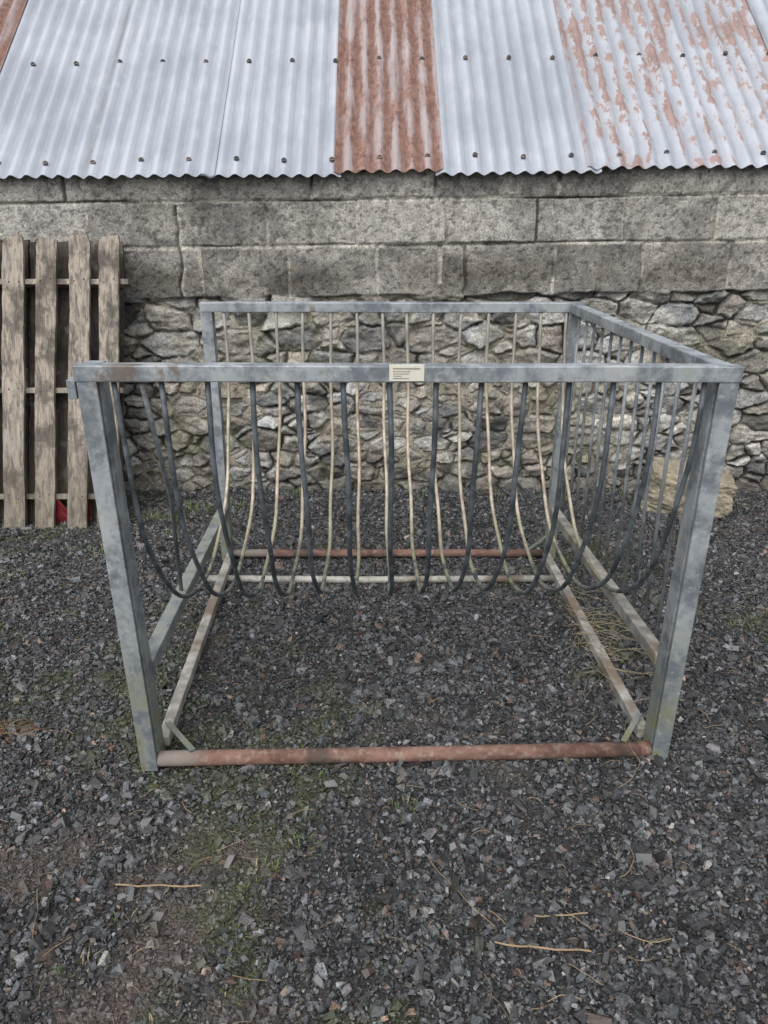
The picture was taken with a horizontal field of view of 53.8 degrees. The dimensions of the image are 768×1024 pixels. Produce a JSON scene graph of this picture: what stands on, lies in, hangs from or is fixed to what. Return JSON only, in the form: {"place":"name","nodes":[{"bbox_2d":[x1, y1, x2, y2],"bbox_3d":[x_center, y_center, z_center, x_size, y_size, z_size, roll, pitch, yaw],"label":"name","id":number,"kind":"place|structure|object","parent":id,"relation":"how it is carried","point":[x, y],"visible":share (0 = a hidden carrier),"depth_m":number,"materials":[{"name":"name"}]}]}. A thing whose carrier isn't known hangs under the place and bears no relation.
{"place":"outdoors","nodes":[
{"label":"outdoors","id":0,"kind":"place"},
{"bbox_2d":[0,486,767,1023],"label":"ground","id":1,"kind":"structure","parent":0,"point":[120,1003],"depth_m":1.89,"materials":[{"name":"grey gravel"}]},
{"bbox_2d":[0,234,133,529],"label":"wooden pallet","id":2,"kind":"object","parent":1,"relation":"on","point":[76,284],"visible":0.75,"depth_m":3.69,"materials":[{"name":"brown wood"}]},
{"bbox_2d":[55,500,91,523],"bbox_3d":[-1.580,-0.011,3.769,0.240,0.157,0.018,0,21,0],"label":"red plastic sheet","id":3,"kind":"object","parent":2,"relation":"attached to","point":[60,512],"visible":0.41,"depth_m":3.77,"materials":[{"name":"red plastic"}]},
{"bbox_2d":[0,485,761,1021],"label":"grass tufts","id":4,"kind":"object","parent":1,"relation":"on","point":[202,701],"visible":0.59,"depth_m":2.33,"materials":[{"name":"green plant"}]},
{"bbox_2d":[0,0,767,492],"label":"farm shed","id":5,"kind":"structure","parent":1,"relation":"on","point":[606,156],"depth_m":3.87,"materials":[{"name":"grey stone"}]},
{"bbox_2d":[0,500,767,1023],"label":"dry straw","id":6,"kind":"object","parent":1,"relation":"on","point":[594,628],"visible":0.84,"depth_m":2.12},
{"bbox_2d":[66,301,743,770],"bbox_3d":[0.042,-0.062,2.569,1.575,1.133,1.425,0,21,0],"label":"hay feeder","id":7,"kind":"object","parent":1,"relation":"on","point":[90,381],"visible":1,"depth_m":2.11,"materials":[{"name":"grey metal"}]},
{"bbox_2d":[640,456,737,517],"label":"stone","id":8,"kind":"structure","parent":1,"relation":"on","point":[728,488],"depth_m":3.88,"materials":[{"name":"stone"}]}
]}

